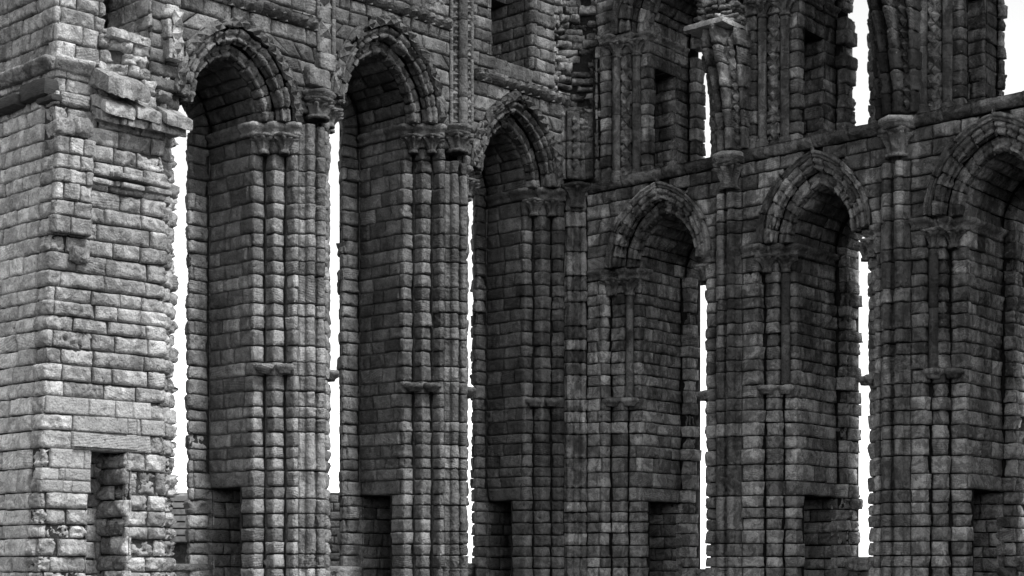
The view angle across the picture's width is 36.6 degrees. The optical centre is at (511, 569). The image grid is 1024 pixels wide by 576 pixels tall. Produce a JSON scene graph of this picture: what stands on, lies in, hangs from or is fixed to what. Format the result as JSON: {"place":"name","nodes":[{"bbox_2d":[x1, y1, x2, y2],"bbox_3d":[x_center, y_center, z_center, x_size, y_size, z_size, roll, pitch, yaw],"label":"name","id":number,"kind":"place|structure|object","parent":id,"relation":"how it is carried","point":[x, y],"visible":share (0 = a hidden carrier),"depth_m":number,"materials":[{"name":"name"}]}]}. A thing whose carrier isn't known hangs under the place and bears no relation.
{"place":"outdoors","nodes":[
{"label":"outdoors","id":0,"kind":"place"},
{"bbox_2d":[325,492,338,565],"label":"boundary wall","id":1,"kind":"structure","parent":0,"point":[333,516],"depth_m":64.01,"materials":[{"name":"stone"}]},
{"bbox_2d":[170,0,1023,568],"label":"sky","id":2,"kind":"structure","parent":0,"point":[1014,30],"materials":[{"name":"white"}]},
{"bbox_3d":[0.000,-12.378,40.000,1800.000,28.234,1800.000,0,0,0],"label":"ground","id":3,"kind":"structure","parent":0,"visible":0},
{"bbox_2d":[0,0,192,575],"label":"broken pier","id":4,"kind":"structure","parent":3,"relation":"on","point":[89,193],"depth_m":32.60,"materials":[{"name":"stone"}]},
{"bbox_2d":[0,77,61,116],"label":"string course","id":5,"kind":"object","parent":4,"relation":"attached to","point":[41,91],"visible":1,"depth_m":32.16,"materials":[{"name":"grey stone"}]},
{"bbox_2d":[170,493,189,563],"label":"outbuilding","id":6,"kind":"structure","parent":3,"relation":"on","point":[179,540],"depth_m":58.44,"materials":[{"name":"stone"}]},
{"bbox_2d":[147,0,601,575],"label":"lancet ruin","id":7,"kind":"object","parent":3,"relation":"on","point":[443,112],"visible":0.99,"depth_m":39.96,"materials":[{"name":"grey stone"}]},
{"bbox_2d":[561,0,1023,575],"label":"clerestory ruin","id":8,"kind":"object","parent":3,"relation":"on","point":[781,206],"visible":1,"depth_m":40.17,"materials":[{"name":"stone"}]}
]}

